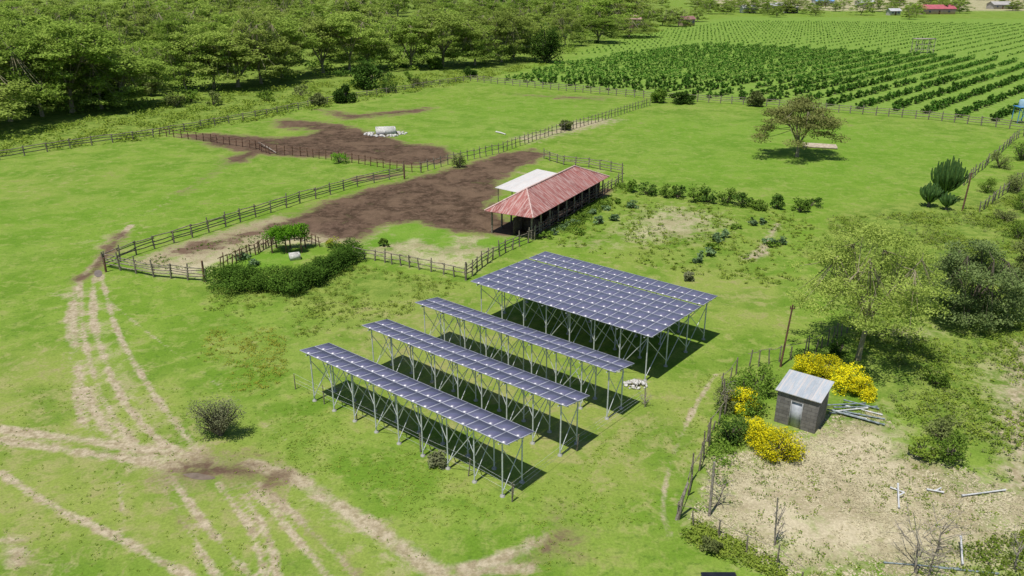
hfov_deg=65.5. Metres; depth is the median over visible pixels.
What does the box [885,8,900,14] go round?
farm house
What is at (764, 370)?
shrub
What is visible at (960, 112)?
orchard bush
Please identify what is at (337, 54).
acacia tree
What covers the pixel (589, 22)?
acacia tree
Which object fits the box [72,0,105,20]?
acacia tree
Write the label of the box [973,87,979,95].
orchard bush
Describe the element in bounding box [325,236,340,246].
shrub
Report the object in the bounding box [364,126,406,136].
water trough
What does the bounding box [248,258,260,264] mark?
garden plant
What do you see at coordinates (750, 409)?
shrub
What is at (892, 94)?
orchard bush
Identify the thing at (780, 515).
dead tree
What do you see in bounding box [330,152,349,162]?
shrub
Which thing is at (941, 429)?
shrub
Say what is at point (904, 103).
orchard bush
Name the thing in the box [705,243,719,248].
garden plant
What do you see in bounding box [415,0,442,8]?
acacia tree
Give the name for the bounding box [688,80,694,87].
orchard bush
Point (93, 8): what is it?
acacia tree
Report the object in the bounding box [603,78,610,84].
orchard bush
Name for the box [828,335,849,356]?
shrub
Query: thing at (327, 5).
acacia tree
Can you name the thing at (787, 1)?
acacia tree
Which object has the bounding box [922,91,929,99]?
orchard bush
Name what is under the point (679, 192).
shrub
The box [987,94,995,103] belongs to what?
orchard bush
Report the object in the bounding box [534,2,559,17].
acacia tree
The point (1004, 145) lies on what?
wooden fence
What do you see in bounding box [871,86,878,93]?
orchard bush
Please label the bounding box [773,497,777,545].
wooden pole
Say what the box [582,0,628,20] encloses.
acacia tree
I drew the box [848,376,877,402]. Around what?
flowering bush
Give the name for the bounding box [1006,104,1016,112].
orchard bush
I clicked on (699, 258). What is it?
garden plant
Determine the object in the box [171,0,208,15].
acacia tree
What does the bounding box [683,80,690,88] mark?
orchard bush
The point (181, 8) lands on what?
acacia tree
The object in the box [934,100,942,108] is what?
orchard bush
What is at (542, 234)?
garden plant
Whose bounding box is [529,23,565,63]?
round tree
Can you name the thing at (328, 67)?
understorey bushes
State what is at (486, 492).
lawn tufts
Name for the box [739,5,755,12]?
farm house
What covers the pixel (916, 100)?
orchard bush
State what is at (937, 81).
orchard bush
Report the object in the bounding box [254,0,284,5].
acacia tree
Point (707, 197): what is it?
shrub
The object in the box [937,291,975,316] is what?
shrub
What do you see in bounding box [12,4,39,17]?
acacia tree
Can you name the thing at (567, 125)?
shrub
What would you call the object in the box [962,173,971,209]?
wooden pole
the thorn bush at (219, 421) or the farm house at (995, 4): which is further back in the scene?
the farm house at (995, 4)
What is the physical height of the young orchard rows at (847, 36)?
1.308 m
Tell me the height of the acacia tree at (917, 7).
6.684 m
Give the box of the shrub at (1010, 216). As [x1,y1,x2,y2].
[993,209,1020,223]
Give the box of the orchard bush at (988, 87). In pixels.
[983,84,990,91]
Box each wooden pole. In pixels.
[103,257,106,271]
[201,260,204,281]
[465,262,466,280]
[675,482,688,520]
[708,461,715,516]
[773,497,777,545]
[779,305,794,366]
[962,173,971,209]
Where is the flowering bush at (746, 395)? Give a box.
[726,386,761,416]
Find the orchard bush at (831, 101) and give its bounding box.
[825,98,834,105]
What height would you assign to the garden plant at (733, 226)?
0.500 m
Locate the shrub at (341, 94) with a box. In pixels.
[332,83,356,102]
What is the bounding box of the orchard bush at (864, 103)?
[858,99,869,106]
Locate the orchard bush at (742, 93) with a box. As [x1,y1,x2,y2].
[739,90,746,98]
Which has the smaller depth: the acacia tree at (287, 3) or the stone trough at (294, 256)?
the stone trough at (294, 256)
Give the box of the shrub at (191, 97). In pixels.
[179,86,197,101]
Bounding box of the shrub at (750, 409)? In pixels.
[731,371,771,418]
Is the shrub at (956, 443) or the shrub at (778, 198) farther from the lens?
the shrub at (778, 198)
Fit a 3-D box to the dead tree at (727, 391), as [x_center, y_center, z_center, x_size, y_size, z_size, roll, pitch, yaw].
[11.588,5.582,42.626,1.218,2.475,1.632,18,27,37]
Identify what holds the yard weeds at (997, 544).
on the ground at (130, 342)
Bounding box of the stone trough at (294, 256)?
[289,252,300,260]
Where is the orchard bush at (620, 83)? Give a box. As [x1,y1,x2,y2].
[617,81,623,87]
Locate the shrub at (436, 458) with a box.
[427,449,446,469]
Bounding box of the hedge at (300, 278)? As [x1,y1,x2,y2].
[201,237,366,297]
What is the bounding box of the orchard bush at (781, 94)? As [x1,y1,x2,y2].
[776,90,784,98]
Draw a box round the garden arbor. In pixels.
[261,222,310,252]
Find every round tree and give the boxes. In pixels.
[349,57,384,88]
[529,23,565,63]
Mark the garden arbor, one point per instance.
(278, 233)
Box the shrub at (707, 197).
[696,186,717,202]
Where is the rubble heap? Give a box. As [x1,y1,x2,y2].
[623,378,647,389]
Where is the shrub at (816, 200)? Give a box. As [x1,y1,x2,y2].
[796,197,823,206]
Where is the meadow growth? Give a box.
[0,62,546,155]
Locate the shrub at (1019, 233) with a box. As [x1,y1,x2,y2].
[1003,219,1023,237]
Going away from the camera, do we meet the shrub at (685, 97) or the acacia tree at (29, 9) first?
the shrub at (685, 97)
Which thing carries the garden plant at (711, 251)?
on the ground at (130, 342)
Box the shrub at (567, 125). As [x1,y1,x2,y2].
[559,119,573,129]
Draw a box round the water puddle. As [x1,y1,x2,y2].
[183,473,214,479]
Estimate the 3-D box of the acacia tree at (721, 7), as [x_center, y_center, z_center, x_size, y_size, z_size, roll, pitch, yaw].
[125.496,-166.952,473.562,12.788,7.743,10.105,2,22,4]
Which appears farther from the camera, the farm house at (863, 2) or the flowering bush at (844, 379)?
the farm house at (863, 2)
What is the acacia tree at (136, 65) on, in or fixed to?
on the ground at (130, 342)
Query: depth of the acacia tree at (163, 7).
417.22 m
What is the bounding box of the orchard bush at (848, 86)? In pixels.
[845,83,852,90]
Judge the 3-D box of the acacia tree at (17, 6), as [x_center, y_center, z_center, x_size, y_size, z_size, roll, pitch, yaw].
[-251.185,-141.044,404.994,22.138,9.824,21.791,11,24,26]
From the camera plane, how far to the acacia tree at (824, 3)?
547.75 m
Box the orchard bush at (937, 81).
[934,79,941,85]
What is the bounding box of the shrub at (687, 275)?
[683,271,694,280]
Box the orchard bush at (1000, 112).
[997,109,1004,116]
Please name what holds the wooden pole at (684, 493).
on the ground at (130, 342)
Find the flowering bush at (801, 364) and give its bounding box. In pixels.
[791,351,821,375]
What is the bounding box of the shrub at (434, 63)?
[426,57,443,68]
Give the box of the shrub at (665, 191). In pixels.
[658,183,677,196]
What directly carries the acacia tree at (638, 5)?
on the ground at (130, 342)
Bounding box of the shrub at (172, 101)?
[162,94,185,107]
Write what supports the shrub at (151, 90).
on the ground at (130, 342)
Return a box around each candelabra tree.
[919,181,943,206]
[931,155,968,194]
[939,191,957,209]
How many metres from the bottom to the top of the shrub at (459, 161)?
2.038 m
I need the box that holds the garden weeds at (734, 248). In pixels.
[556,191,849,286]
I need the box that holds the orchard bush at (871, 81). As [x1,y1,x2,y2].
[867,78,875,84]
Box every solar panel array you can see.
[300,343,534,497]
[362,319,589,456]
[415,297,633,419]
[470,251,716,381]
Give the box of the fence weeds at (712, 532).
[679,516,788,575]
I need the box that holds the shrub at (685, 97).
[668,91,696,104]
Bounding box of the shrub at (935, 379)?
[920,364,951,387]
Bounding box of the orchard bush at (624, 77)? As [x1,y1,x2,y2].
[620,75,627,81]
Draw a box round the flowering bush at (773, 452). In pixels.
[753,426,808,463]
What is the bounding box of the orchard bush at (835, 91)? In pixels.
[831,87,839,93]
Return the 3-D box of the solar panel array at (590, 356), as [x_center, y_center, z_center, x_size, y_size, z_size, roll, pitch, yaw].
[0.233,3.761,46.345,14.619,3.131,1.975,17,27,36]
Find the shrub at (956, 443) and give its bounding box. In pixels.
[930,429,969,466]
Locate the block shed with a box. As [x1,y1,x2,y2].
[774,369,833,433]
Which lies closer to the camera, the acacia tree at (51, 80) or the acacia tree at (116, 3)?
the acacia tree at (51, 80)
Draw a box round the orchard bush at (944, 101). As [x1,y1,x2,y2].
[939,98,946,107]
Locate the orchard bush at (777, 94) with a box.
[772,92,780,99]
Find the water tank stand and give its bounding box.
[1012,99,1023,122]
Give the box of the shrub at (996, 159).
[990,151,1014,169]
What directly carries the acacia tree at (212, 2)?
on the ground at (130, 342)
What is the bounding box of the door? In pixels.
[789,402,801,427]
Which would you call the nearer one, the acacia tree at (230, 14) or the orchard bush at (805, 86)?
the orchard bush at (805, 86)
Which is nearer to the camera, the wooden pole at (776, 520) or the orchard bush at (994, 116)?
the wooden pole at (776, 520)
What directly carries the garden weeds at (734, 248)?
on the ground at (130, 342)
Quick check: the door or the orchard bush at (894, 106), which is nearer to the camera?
the door
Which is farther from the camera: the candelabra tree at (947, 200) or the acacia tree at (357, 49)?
the acacia tree at (357, 49)
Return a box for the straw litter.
[689,410,1023,575]
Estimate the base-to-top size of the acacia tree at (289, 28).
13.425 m
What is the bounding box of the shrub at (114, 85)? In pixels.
[91,80,117,103]
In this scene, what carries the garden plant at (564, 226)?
on the ground at (130, 342)
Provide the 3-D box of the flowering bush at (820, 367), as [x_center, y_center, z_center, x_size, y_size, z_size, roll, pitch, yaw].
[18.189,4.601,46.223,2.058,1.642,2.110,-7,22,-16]
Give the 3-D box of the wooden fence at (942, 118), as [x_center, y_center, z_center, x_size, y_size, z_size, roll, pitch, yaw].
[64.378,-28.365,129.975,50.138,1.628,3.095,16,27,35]
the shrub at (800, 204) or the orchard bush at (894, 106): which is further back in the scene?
the orchard bush at (894, 106)
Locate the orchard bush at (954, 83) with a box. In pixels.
[951,81,959,89]
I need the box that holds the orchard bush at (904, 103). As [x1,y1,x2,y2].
[900,98,908,107]
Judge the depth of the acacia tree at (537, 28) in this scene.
242.59 m
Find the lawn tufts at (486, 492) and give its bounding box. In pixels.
[277,367,729,528]
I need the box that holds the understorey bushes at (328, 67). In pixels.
[23,16,622,114]
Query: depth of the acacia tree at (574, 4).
346.56 m
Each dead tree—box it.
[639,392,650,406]
[698,470,735,505]
[718,378,736,408]
[771,501,792,544]
[886,501,973,573]
[913,537,952,575]
[924,498,976,550]
[1009,527,1023,570]
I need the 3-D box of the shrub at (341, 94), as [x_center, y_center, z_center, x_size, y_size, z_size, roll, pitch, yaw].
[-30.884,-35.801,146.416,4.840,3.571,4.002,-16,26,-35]
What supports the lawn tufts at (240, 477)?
on the ground at (130, 342)
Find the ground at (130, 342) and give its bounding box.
[0,0,1023,575]
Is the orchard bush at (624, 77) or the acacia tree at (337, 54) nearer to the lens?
the orchard bush at (624, 77)
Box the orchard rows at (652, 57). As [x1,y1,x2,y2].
[505,41,1023,80]
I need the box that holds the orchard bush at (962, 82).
[959,80,966,87]
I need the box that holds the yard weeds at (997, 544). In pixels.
[917,527,1023,575]
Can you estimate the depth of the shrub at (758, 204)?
79.70 m
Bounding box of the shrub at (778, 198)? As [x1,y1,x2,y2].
[770,193,785,208]
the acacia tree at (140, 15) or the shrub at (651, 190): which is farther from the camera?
the acacia tree at (140, 15)
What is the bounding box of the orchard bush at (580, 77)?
[578,75,583,83]
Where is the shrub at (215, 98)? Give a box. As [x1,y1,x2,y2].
[205,90,222,105]
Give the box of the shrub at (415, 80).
[409,78,428,85]
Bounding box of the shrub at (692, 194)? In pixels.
[687,183,708,201]
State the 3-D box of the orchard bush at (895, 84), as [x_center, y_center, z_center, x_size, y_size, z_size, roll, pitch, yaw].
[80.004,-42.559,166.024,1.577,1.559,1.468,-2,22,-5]
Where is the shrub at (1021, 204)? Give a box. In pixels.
[1013,192,1023,212]
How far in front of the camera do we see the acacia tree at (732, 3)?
501.35 m
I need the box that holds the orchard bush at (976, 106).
[972,103,979,110]
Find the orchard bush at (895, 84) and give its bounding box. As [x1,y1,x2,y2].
[892,80,899,87]
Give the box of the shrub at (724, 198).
[716,187,735,206]
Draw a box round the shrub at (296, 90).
[292,84,310,95]
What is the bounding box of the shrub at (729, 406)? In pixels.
[713,385,741,415]
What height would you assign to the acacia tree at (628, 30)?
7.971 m
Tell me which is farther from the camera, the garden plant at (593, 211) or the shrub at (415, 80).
the shrub at (415, 80)
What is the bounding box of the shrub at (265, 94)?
[255,89,274,100]
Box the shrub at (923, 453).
[905,433,941,462]
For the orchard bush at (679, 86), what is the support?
on the ground at (130, 342)
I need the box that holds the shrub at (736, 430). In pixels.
[711,415,750,446]
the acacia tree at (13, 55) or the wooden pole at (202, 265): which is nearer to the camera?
the wooden pole at (202, 265)
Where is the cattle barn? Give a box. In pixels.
[484,165,609,239]
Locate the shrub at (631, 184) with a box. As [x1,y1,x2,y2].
[626,179,636,191]
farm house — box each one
[624,15,645,28]
[678,16,695,25]
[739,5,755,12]
[811,0,833,5]
[855,0,873,6]
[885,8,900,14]
[915,5,956,13]
[986,1,1010,8]
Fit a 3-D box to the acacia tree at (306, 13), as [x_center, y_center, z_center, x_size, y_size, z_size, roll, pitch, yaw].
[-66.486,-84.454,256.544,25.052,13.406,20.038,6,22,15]
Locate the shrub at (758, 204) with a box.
[748,199,769,210]
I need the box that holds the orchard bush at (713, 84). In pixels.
[710,82,716,89]
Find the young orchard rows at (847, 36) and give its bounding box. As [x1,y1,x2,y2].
[575,20,1023,56]
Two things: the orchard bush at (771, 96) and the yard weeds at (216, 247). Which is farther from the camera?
the orchard bush at (771, 96)
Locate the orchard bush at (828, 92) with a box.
[825,89,832,96]
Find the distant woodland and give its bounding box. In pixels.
[1,0,954,6]
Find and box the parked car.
[701,572,736,575]
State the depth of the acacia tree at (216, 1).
504.20 m
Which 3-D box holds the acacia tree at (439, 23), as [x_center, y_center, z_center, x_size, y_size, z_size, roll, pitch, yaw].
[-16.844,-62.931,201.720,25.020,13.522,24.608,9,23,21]
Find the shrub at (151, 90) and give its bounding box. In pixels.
[135,73,163,95]
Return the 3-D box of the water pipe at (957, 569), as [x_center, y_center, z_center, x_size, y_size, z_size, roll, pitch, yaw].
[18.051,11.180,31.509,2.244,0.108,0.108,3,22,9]
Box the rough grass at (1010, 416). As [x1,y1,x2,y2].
[828,193,1023,469]
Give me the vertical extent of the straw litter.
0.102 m
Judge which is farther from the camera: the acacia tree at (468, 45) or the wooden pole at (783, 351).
the acacia tree at (468, 45)
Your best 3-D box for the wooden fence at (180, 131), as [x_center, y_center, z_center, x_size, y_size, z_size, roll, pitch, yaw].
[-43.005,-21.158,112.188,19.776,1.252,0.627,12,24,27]
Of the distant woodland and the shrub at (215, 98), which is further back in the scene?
the distant woodland
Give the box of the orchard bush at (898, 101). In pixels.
[894,99,901,107]
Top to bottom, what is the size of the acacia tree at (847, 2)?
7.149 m
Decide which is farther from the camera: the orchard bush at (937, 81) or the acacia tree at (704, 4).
the acacia tree at (704, 4)
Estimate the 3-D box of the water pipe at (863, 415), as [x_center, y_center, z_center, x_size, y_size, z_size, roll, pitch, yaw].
[18.766,6.780,42.514,2.107,0.208,0.108,7,23,17]
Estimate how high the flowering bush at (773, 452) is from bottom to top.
1.756 m
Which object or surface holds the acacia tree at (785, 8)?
on the ground at (130, 342)
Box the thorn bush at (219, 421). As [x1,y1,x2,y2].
[186,392,246,435]
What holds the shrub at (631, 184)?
on the ground at (130, 342)
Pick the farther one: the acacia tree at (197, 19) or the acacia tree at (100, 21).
the acacia tree at (100, 21)
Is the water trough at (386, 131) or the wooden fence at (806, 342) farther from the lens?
the water trough at (386, 131)
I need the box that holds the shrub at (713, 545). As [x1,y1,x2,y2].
[699,535,723,552]
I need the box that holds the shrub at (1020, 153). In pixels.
[1008,142,1023,160]
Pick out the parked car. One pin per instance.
(718, 573)
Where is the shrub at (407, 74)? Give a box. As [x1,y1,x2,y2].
[403,71,419,81]
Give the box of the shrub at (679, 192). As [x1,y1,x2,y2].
[671,184,686,197]
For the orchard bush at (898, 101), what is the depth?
139.16 m
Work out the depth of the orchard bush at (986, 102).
141.21 m
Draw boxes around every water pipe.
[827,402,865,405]
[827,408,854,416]
[832,409,879,423]
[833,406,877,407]
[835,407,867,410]
[842,405,882,415]
[842,410,884,419]
[843,399,878,409]
[883,561,958,568]
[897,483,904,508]
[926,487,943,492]
[938,566,998,574]
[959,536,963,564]
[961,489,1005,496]
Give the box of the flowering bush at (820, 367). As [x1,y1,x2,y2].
[806,353,844,382]
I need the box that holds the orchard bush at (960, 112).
[954,108,963,116]
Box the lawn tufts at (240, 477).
[0,383,607,575]
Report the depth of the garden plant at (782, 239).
69.38 m
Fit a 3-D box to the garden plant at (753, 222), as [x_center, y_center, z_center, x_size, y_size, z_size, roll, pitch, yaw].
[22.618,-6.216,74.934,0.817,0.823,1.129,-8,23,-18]
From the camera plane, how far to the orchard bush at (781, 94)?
150.99 m
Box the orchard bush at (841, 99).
[836,95,844,102]
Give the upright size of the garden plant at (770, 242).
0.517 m
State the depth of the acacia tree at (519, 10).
372.98 m
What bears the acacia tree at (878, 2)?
on the ground at (130, 342)
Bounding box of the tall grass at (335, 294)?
[203,264,464,338]
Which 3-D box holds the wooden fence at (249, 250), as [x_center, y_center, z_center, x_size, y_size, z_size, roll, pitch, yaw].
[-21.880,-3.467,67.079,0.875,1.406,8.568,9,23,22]
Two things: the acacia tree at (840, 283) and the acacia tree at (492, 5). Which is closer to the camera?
the acacia tree at (840, 283)
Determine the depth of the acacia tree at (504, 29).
209.30 m
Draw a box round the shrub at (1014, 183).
[1004,172,1023,192]
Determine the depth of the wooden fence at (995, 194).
82.74 m
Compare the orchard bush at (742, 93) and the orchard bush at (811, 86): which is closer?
the orchard bush at (742, 93)
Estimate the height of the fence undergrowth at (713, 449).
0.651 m
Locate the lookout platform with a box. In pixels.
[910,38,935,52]
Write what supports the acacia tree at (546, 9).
on the ground at (130, 342)
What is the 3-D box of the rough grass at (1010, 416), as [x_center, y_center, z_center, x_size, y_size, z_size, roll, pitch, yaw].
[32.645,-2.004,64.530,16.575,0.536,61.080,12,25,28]
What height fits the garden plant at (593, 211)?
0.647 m
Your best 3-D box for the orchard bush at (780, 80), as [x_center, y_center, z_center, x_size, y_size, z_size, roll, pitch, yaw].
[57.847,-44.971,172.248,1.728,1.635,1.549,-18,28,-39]
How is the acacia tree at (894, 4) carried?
on the ground at (130, 342)
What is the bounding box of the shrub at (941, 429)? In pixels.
[921,416,965,442]
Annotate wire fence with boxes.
[293,374,513,501]
[509,384,645,501]
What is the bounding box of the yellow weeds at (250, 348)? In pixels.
[198,320,288,395]
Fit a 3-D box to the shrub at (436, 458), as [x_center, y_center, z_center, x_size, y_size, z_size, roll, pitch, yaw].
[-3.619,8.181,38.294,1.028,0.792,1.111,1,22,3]
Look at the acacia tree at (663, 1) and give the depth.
599.58 m
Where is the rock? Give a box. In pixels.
[94,270,101,276]
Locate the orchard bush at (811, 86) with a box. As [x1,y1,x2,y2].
[809,84,816,90]
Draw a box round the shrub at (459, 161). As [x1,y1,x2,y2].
[451,152,466,167]
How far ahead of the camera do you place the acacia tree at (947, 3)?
473.34 m
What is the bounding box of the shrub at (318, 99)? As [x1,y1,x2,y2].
[308,92,326,105]
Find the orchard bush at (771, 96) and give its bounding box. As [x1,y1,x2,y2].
[767,93,776,100]
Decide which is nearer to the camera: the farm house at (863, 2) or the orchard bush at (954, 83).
the orchard bush at (954, 83)
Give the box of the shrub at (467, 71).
[462,66,477,76]
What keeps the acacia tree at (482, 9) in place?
on the ground at (130, 342)
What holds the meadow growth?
on the ground at (130, 342)
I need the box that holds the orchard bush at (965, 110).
[961,106,970,114]
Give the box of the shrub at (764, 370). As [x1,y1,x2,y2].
[737,362,781,392]
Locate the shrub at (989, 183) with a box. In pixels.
[977,177,997,192]
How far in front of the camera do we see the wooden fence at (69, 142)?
108.21 m
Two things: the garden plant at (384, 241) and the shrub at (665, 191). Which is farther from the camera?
the shrub at (665, 191)
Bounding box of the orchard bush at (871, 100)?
[866,97,874,105]
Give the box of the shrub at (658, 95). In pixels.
[650,88,667,102]
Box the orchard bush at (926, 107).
[920,104,931,113]
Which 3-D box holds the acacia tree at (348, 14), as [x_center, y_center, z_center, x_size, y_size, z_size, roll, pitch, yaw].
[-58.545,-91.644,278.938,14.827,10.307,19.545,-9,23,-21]
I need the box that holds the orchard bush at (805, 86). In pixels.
[802,83,808,92]
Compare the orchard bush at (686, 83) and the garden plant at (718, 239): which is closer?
the garden plant at (718, 239)
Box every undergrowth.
[23,30,619,114]
[692,373,752,511]
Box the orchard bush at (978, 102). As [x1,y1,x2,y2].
[973,100,981,109]
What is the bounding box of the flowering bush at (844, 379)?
[825,361,867,396]
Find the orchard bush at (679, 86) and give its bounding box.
[676,82,683,88]
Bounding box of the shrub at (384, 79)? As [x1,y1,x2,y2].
[380,72,394,82]
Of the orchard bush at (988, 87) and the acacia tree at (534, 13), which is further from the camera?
the acacia tree at (534, 13)
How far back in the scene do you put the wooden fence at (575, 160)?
97.49 m
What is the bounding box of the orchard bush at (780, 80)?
[776,76,782,83]
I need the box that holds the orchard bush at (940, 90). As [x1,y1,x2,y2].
[935,87,945,95]
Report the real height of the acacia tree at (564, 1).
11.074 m
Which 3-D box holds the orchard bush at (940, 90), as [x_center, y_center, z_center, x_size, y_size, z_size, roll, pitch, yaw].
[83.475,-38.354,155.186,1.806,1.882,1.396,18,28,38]
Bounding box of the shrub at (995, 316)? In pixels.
[985,299,1016,320]
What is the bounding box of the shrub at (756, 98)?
[746,90,765,106]
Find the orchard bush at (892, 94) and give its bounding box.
[884,91,894,98]
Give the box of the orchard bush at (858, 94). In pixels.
[853,89,861,97]
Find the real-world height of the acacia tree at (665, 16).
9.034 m
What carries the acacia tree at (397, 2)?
on the ground at (130, 342)
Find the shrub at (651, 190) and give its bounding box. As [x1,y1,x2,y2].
[634,182,658,195]
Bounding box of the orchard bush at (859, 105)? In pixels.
[855,101,862,108]
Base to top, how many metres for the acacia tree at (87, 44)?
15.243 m
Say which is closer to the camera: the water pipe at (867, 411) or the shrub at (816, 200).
the water pipe at (867, 411)
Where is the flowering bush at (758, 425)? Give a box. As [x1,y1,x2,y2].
[744,415,777,449]
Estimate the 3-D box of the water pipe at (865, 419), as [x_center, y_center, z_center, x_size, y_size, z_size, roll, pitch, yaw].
[18.239,6.841,42.319,2.431,0.138,0.108,15,26,33]
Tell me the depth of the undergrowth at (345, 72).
200.81 m
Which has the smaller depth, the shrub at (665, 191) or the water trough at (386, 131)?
the shrub at (665, 191)
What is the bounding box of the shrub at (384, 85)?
[380,80,397,92]
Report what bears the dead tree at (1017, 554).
on the ground at (130, 342)
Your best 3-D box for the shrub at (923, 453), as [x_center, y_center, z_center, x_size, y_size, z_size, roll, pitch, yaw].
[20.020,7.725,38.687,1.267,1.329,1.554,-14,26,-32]
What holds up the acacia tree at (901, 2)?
on the ground at (130, 342)
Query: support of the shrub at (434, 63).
on the ground at (130, 342)
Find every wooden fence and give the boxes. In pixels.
[0,129,153,156]
[100,252,206,280]
[102,163,403,262]
[152,76,468,134]
[159,129,255,148]
[217,234,288,266]
[255,141,421,172]
[293,232,320,246]
[353,246,467,276]
[419,98,650,171]
[464,225,535,275]
[470,74,745,104]
[533,171,622,239]
[543,150,623,171]
[677,501,806,575]
[678,418,711,519]
[706,357,737,441]
[748,316,853,366]
[763,99,1023,128]
[963,129,1023,185]
[979,172,1023,212]
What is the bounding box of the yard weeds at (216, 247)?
[138,223,288,272]
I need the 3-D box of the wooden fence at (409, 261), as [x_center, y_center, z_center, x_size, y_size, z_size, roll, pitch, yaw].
[-8.268,-2.128,63.930,11.040,1.232,0.572,11,24,26]
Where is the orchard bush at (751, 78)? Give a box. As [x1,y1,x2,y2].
[749,74,756,81]
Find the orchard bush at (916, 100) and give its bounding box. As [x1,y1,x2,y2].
[914,96,920,103]
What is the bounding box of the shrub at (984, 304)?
[966,284,999,309]
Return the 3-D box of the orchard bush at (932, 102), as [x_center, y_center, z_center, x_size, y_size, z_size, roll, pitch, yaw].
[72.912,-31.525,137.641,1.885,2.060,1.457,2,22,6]
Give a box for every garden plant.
[234,251,250,260]
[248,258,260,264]
[378,238,390,245]
[538,231,552,238]
[549,228,558,234]
[555,222,569,229]
[565,219,580,223]
[571,227,584,234]
[586,208,596,214]
[593,215,603,223]
[601,205,610,210]
[608,214,619,220]
[626,199,638,208]
[692,252,703,262]
[699,246,716,255]
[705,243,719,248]
[712,234,724,242]
[714,228,729,237]
[729,223,742,229]
[747,217,758,225]
[759,217,766,224]
[761,238,774,243]
[766,240,780,247]
[772,236,786,243]
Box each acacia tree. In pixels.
[0,1,39,15]
[0,4,47,79]
[0,13,71,33]
[0,19,131,112]
[0,25,72,121]
[0,32,79,116]
[0,57,54,119]
[3,1,34,12]
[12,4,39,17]
[20,25,96,39]
[22,3,71,21]
[24,0,65,13]
[25,60,97,91]
[34,6,101,28]
[36,5,79,23]
[42,31,136,94]
[47,51,149,108]
[50,54,188,104]
[56,0,82,7]
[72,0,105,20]
[72,1,115,24]
[77,0,101,5]
[82,3,127,34]
[88,53,157,85]
[98,18,148,46]
[105,0,158,21]
[111,0,164,21]
[111,7,168,38]
[118,40,184,77]
[138,0,188,34]
[142,7,199,40]
[142,37,222,89]
[147,0,182,13]
[153,11,206,75]
[160,23,248,87]
[170,16,231,43]
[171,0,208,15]
[172,0,200,10]
[176,4,217,21]
[183,37,305,86]
[184,0,238,33]
[197,14,274,59]
[205,0,219,8]
[208,0,231,6]
[212,8,231,12]
[216,0,248,13]
[216,9,300,83]
[221,8,251,33]
[230,0,263,10]
[233,2,272,11]
[237,3,282,17]
[243,16,325,77]
[245,2,270,11]
[248,3,288,19]
[249,10,299,40]
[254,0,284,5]
[258,13,301,57]
[265,0,299,19]
[274,0,304,8]
[274,16,354,72]
[282,4,335,25]
[283,7,319,20]
[286,0,325,17]
[306,0,331,10]
[308,23,391,55]
[310,11,393,71]
[323,0,355,12]
[324,3,365,14]
[331,0,381,21]
[332,33,399,62]
[340,11,362,24]
[352,2,401,36]
[359,0,380,12]
[374,0,418,16]
[375,16,397,36]
[376,0,420,9]
[378,0,408,13]
[378,15,443,66]
[378,20,395,42]
[400,11,490,66]
[404,31,452,51]
[407,3,445,18]
[413,10,442,18]
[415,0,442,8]
[417,9,452,35]
[422,2,456,17]
[424,7,468,42]
[433,0,464,12]
[434,2,467,10]
[437,22,509,64]
[457,2,475,19]
[464,0,503,16]
[465,7,530,42]
[467,0,500,10]
[473,12,488,28]
[474,10,535,61]
[489,21,536,59]
[497,20,548,47]
[501,0,526,14]
[502,0,540,15]
[515,9,531,14]
[517,5,546,26]
[520,13,545,34]
[526,0,563,21]
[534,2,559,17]
[538,0,573,15]
[542,9,587,44]
[545,9,588,26]
[545,18,562,32]
[548,1,583,21]
[561,0,583,7]
[568,15,626,39]
[580,1,627,15]
[581,0,636,22]
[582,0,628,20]
[593,0,664,17]
[595,10,623,25]
[609,15,664,36]
[629,0,645,14]
[632,6,662,30]
[651,5,675,25]
[656,0,669,4]
[664,7,692,26]
[687,6,708,21]
[690,0,700,6]
[697,1,717,12]
[698,1,712,9]
[714,0,731,13]
[719,3,736,13]
[722,2,739,11]
[736,0,758,10]
[742,0,769,13]
[751,94,850,156]
[757,3,779,13]
[766,6,786,16]
[774,0,796,11]
[779,2,791,12]
[781,0,807,12]
[784,219,958,360]
[801,3,819,12]
[809,6,825,15]
[817,0,836,7]
[828,1,844,10]
[837,0,854,6]
[846,0,877,14]
[863,0,888,11]
[884,0,901,8]
[885,0,905,6]
[901,5,919,17]
[902,2,924,14]
[904,4,927,15]
[909,238,1023,331]
[917,0,935,4]
[936,0,953,5]
[948,0,969,11]
[953,0,974,12]
[1003,1,1022,10]
[1005,0,1023,10]
[1007,236,1023,296]
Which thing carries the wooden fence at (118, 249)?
on the ground at (130, 342)
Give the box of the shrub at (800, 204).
[790,196,812,210]
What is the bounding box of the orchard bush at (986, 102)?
[983,100,990,106]
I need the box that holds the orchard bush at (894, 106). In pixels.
[892,103,899,109]
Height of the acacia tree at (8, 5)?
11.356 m
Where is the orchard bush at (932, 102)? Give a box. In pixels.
[929,100,938,110]
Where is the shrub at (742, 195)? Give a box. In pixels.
[731,191,753,206]
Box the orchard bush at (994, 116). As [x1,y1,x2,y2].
[989,112,1000,120]
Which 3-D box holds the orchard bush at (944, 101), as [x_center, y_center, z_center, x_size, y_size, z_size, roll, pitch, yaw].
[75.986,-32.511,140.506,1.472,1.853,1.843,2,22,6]
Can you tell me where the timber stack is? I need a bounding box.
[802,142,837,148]

